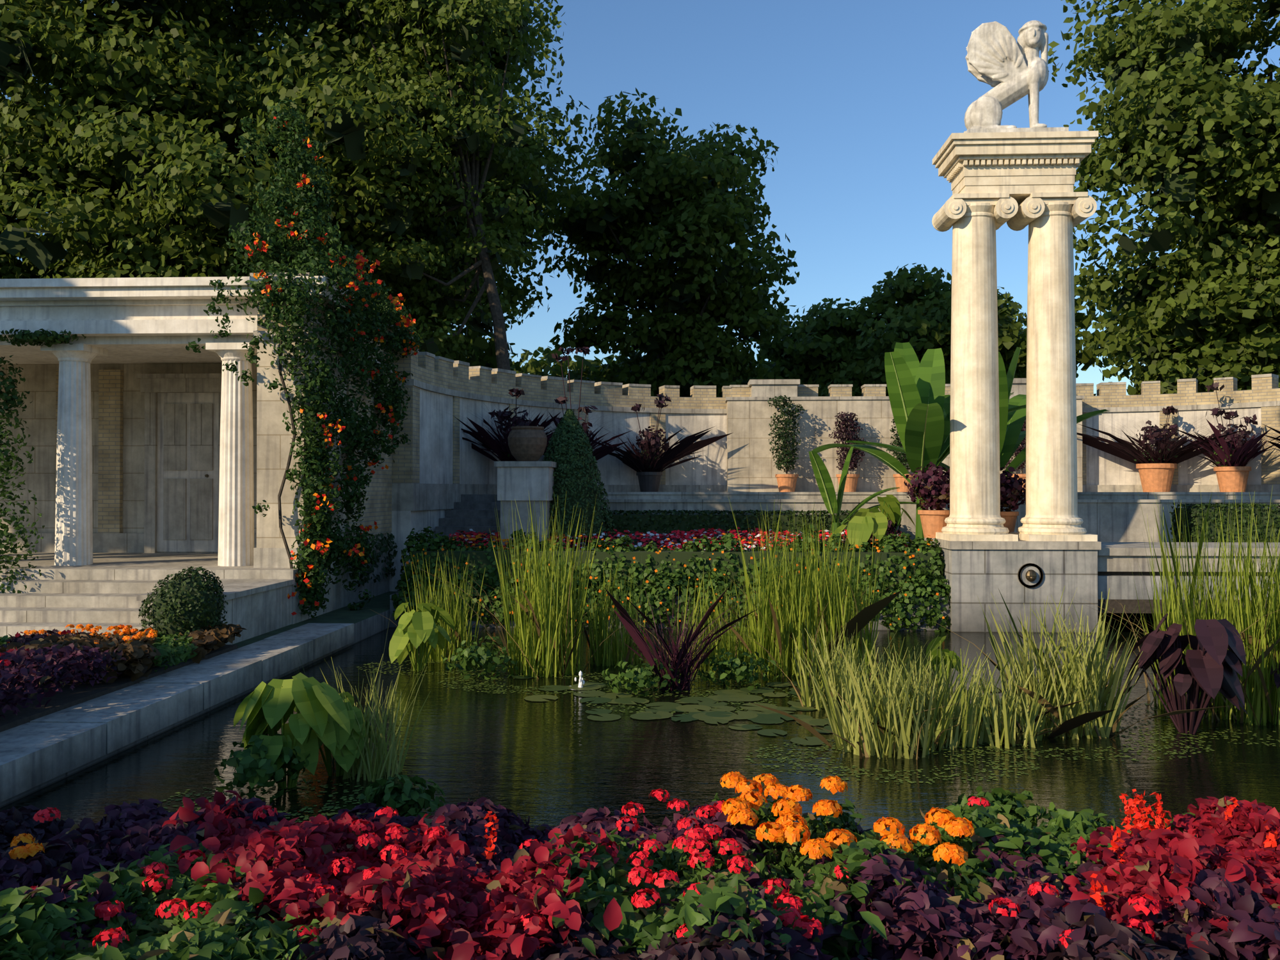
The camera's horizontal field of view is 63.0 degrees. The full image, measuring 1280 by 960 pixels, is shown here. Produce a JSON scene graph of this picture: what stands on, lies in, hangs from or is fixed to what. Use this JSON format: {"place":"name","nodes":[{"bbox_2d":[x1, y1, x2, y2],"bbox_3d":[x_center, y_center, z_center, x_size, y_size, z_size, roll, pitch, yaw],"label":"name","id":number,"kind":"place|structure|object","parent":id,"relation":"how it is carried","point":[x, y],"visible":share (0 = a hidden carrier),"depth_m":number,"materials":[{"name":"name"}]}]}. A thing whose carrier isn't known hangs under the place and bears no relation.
{"place":"outdoors","nodes":[
{"label":"outdoors","id":0,"kind":"place"},
{"bbox_2d":[0,591,1269,807],"bbox_3d":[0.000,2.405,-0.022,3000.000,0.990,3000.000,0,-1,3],"label":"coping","id":1,"kind":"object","parent":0,"point":[367,621],"depth_m":15.33,"materials":[{"name":"stone"}]},
{"bbox_2d":[0,88,100,279],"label":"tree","id":2,"kind":"object","parent":1,"relation":"on","point":[11,273],"depth_m":27.09,"materials":[{"name":"green plant"}]},
{"bbox_2d":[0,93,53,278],"bbox_3d":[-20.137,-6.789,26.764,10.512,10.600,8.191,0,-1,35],"label":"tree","id":3,"kind":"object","parent":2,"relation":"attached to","point":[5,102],"visible":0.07,"depth_m":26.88,"materials":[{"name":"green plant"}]},
{"bbox_2d":[0,0,293,277],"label":"tree","id":4,"kind":"object","parent":1,"relation":"on","point":[65,25],"depth_m":26.09,"materials":[{"name":"green plant"}]},
{"bbox_2d":[0,97,422,618],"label":"trumpet vine leaves","id":5,"kind":"object","parent":1,"relation":"on","point":[375,317],"visible":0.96,"depth_m":15.44,"materials":[{"name":"green plant"}]},
{"bbox_2d":[0,30,451,310],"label":"tree","id":6,"kind":"object","parent":1,"relation":"on","point":[242,187],"depth_m":25.20,"materials":[{"name":"green plant"}]},
{"bbox_2d":[24,248,512,366],"bbox_3d":[-17.764,-4.272,41.133,29.501,12.186,11.732,0,-1,3],"label":"tree","id":7,"kind":"object","parent":1,"relation":"on","point":[480,345],"depth_m":38.27,"materials":[{"name":"green plant"}]},
{"bbox_2d":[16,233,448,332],"bbox_3d":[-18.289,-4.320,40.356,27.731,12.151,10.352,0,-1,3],"label":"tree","id":8,"kind":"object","parent":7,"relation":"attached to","point":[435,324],"depth_m":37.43,"materials":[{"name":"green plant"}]},
{"bbox_2d":[277,278,296,568],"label":"vine stems","id":9,"kind":"object","parent":1,"relation":"on","point":[283,484],"visible":0.66,"depth_m":15.09,"materials":[{"name":"brown plant"}]},
{"bbox_2d":[149,0,602,366],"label":"tree","id":10,"kind":"object","parent":1,"relation":"on","point":[550,161],"depth_m":32.57,"materials":[{"name":"green plant"}]},
{"bbox_2d":[303,0,571,370],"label":"ginkgo tree","id":11,"kind":"object","parent":1,"relation":"on","point":[439,262],"depth_m":27.92,"materials":[{"name":"green plant"}]},
{"bbox_2d":[302,5,574,373],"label":"tree","id":12,"kind":"object","parent":1,"relation":"on","point":[516,365],"depth_m":44.69,"materials":[{"name":"green plant"}]},
{"bbox_2d":[325,14,528,361],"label":"tree","id":13,"kind":"object","parent":12,"relation":"attached to","point":[498,237],"depth_m":44.32,"materials":[{"name":"green plant"}]},
{"bbox_2d":[7,116,975,865],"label":"orange flowers","id":14,"kind":"object","parent":1,"relation":"on","point":[783,829],"visible":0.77,"depth_m":4.46,"materials":[{"name":"orange plant"}]},
{"bbox_2d":[0,478,1023,682],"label":"bronze foliage","id":15,"kind":"object","parent":1,"relation":"on","point":[138,655],"visible":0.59,"depth_m":10.85,"materials":[{"name":"brown plant"}]},
{"bbox_2d":[0,445,1246,959],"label":"green foliage","id":16,"kind":"object","parent":1,"relation":"on","point":[31,927],"visible":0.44,"depth_m":4.35,"materials":[{"name":"green plant"}]},
{"bbox_2d":[0,272,1273,802],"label":"portico and paving","id":17,"kind":"structure","parent":1,"relation":"on","point":[155,429],"depth_m":15.58,"materials":[{"name":"beige stone"}]},
{"bbox_2d":[0,644,237,732],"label":"bed soil","id":18,"kind":"structure","parent":17,"relation":"on","point":[67,697],"depth_m":9.48,"materials":[{"name":"brown soil"}]},
{"bbox_2d":[40,342,257,566],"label":"portico columns","id":19,"kind":"structure","parent":17,"relation":"on","point":[73,531],"depth_m":15.69,"materials":[{"name":"white stone"}]},
{"bbox_2d":[356,430,397,586],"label":"ivy leaves","id":20,"kind":"object","parent":17,"relation":"attached to","point":[384,548],"visible":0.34,"depth_m":18.70,"materials":[{"name":"green plant"}]},
{"bbox_2d":[542,408,615,546],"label":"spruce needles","id":21,"kind":"object","parent":17,"relation":"on","point":[569,418],"visible":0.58,"depth_m":19.89,"materials":[{"name":"green plant"}]},
{"bbox_2d":[501,351,1251,549],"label":"terracotta pots","id":22,"kind":"object","parent":17,"relation":"on","point":[867,523],"visible":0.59,"depth_m":24.28,"materials":[{"name":"ceramic"}]},
{"bbox_2d":[0,395,1279,959],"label":"purple foliage","id":23,"kind":"object","parent":1,"relation":"on","point":[920,918],"visible":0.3,"depth_m":4.29,"materials":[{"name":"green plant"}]},
{"bbox_2d":[0,526,1161,951],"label":"red flowers","id":24,"kind":"object","parent":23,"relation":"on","point":[109,909],"visible":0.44,"depth_m":4.02,"materials":[{"name":"red plant"}]},
{"bbox_2d":[519,87,799,397],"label":"tree","id":25,"kind":"object","parent":1,"relation":"on","point":[748,220],"depth_m":40.89,"materials":[{"name":"green plant"}]},
{"bbox_2d":[450,528,909,550],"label":"white flowers","id":26,"kind":"object","parent":1,"relation":"on","point":[639,544],"visible":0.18,"depth_m":19.56,"materials":[{"name":"white plant"}]},
{"bbox_2d":[510,318,892,396],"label":"tree","id":27,"kind":"object","parent":1,"relation":"on","point":[548,359],"visible":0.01,"depth_m":54.15,"materials":[{"name":"green plant"}]},
{"bbox_2d":[137,502,1279,646],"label":"boxwood leaves","id":28,"kind":"object","parent":1,"relation":"on","point":[212,582],"visible":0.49,"depth_m":18.58,"materials":[{"name":"green plant"}]},
{"bbox_2d":[151,423,1279,639],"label":"hedges","id":29,"kind":"object","parent":1,"relation":"on","point":[681,557],"visible":0.38,"depth_m":16.89,"materials":[{"name":"green plant"}]},
{"bbox_2d":[244,116,1279,910],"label":"orange-red flowers","id":30,"kind":"object","parent":1,"relation":"on","point":[1139,817],"visible":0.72,"depth_m":4.60,"materials":[{"name":"plant"}]},
{"bbox_2d":[742,297,891,396],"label":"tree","id":31,"kind":"object","parent":1,"relation":"on","point":[843,340],"depth_m":50.42,"materials":[{"name":"green plant"}]},
{"bbox_2d":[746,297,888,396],"bbox_3d":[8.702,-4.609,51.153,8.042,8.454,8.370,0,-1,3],"label":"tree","id":32,"kind":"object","parent":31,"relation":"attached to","point":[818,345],"visible":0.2,"depth_m":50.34,"materials":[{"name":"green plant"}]},
{"bbox_2d":[389,346,1279,591],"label":"stage and walls","id":33,"kind":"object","parent":1,"relation":"on","point":[447,479],"visible":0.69,"depth_m":24.94,"materials":[{"name":"stone"}]},
{"bbox_2d":[507,426,547,461],"bbox_3d":[-2.120,-0.668,19.675,0.740,0.660,0.740,0,-1,3],"label":"urn","id":34,"kind":"object","parent":33,"relation":"on","point":[527,443],"visible":0.91,"depth_m":19.40,"materials":[{"name":"grey stone"}]},
{"bbox_2d":[810,263,1027,396],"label":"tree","id":35,"kind":"object","parent":1,"relation":"on","point":[946,292],"depth_m":47.39,"materials":[{"name":"green plant"}]},
{"bbox_2d":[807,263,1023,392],"bbox_3d":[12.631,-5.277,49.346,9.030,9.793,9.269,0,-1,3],"label":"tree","id":36,"kind":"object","parent":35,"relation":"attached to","point":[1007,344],"visible":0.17,"depth_m":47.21,"materials":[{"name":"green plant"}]},
{"bbox_2d":[808,342,1109,549],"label":"banana plants","id":37,"kind":"object","parent":1,"relation":"on","point":[920,400],"visible":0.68,"depth_m":18.88,"materials":[{"name":"green plant"}]},
{"bbox_2d":[883,288,1084,378],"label":"tree","id":38,"kind":"object","parent":1,"relation":"on","point":[1025,330],"depth_m":54.46,"materials":[{"name":"green plant"}]},
{"bbox_2d":[901,293,1026,376],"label":"tree","id":39,"kind":"object","parent":38,"relation":"attached to","point":[1019,333],"depth_m":54.19,"materials":[{"name":"green plant"}]},
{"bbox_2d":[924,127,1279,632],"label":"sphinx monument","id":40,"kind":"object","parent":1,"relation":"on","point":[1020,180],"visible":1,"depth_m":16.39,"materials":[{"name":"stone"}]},
{"bbox_2d":[963,20,1048,133],"bbox_3d":[5.884,-6.445,16.810,1.301,1.807,0.537,0,-1,16],"label":"sphinx statue","id":41,"kind":"object","parent":40,"relation":"on","point":[1005,64],"visible":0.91,"depth_m":16.63,"materials":[{"name":"stone"}]},
{"bbox_2d":[1000,250,1279,395],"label":"tree","id":42,"kind":"object","parent":1,"relation":"on","point":[1087,359],"visible":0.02,"depth_m":46.03,"materials":[{"name":"green plant"}]},
{"bbox_2d":[1047,0,1279,394],"bbox_3d":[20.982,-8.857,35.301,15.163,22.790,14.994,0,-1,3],"label":"tree","id":43,"kind":"object","parent":1,"relation":"on","point":[1241,41],"depth_m":33.46,"materials":[{"name":"green plant"}]},
{"bbox_2d":[1240,61,1279,248],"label":"tree","id":44,"kind":"object","parent":1,"relation":"on","point":[1275,68],"depth_m":38.44,"materials":[{"name":"green plant"}]},
{"bbox_2d":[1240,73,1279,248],"bbox_3d":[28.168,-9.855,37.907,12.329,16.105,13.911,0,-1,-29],"label":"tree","id":45,"kind":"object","parent":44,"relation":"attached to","point":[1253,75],"visible":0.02,"depth_m":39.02,"materials":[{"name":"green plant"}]},
{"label":"bed soil","id":46,"kind":"structure","parent":1,"relation":"on","visible":0},
{"bbox_2d":[0,647,1279,959],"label":"red coleus","id":47,"kind":"object","parent":46,"relation":"on","point":[443,889],"visible":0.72,"depth_m":3.85,"materials":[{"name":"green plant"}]},
{"bbox_2d":[0,345,1279,959],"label":"dark purple foliage","id":48,"kind":"object","parent":46,"relation":"on","point":[1104,939],"visible":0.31,"depth_m":3.53,"materials":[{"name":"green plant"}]},
{"bbox_2d":[857,945,904,959],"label":"leaves","id":49,"kind":"object","parent":46,"relation":"on","point":[860,957],"visible":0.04,"depth_m":3.78,"materials":[{"name":"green plant"}]},
{"bbox_2d":[0,627,1279,840],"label":"pond water","id":50,"kind":"structure","parent":0,"point":[553,762],"depth_m":8.56,"materials":[{"name":"green liquid"}]},
{"bbox_2d":[0,555,1279,959],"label":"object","id":51,"kind":"object","parent":50,"relation":"on","point":[866,615],"visible":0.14,"depth_m":8.96,"materials":[{"name":"plant"}]},
{"bbox_2d":[156,659,1279,822],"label":"duckweed","id":52,"kind":"object","parent":50,"relation":"on","point":[766,754],"visible":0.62,"depth_m":8.73,"materials":[{"name":"green plant"}]},
{"bbox_2d":[321,585,1159,782],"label":"ornamental grass","id":53,"kind":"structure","parent":50,"relation":"in","point":[1090,684],"depth_m":9.09,"materials":[{"name":"green plant"}]},
{"bbox_2d":[232,602,1279,789],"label":"pond broadleaf plants","id":54,"kind":"object","parent":50,"relation":"on","point":[323,711],"visible":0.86,"depth_m":9.10,"materials":[{"name":"green plant"}]},
{"bbox_2d":[512,670,1105,744],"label":"lily pads","id":55,"kind":"object","parent":50,"relation":"on","point":[721,715],"visible":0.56,"depth_m":10.51,"materials":[{"name":"green plant"}]},
{"bbox_2d":[401,484,1279,725],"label":"pond reeds","id":56,"kind":"object","parent":50,"relation":"on","point":[1245,616],"visible":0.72,"depth_m":12.37,"materials":[{"name":"green plant"}]},
{"bbox_2d":[0,0,1279,395],"label":"sky","id":57,"kind":"structure","parent":0,"point":[857,100],"materials":[{"name":"blue"}]},
{"bbox_2d":[293,394,1178,766],"bbox_3d":[2.732,0.108,20.307,23.590,4.559,12.343,0,-1,-40],"label":"dark green foliage","id":58,"kind":"object","parent":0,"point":[784,461],"visible":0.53,"depth_m":25.77,"materials":[{"name":"green plant"}]}
]}

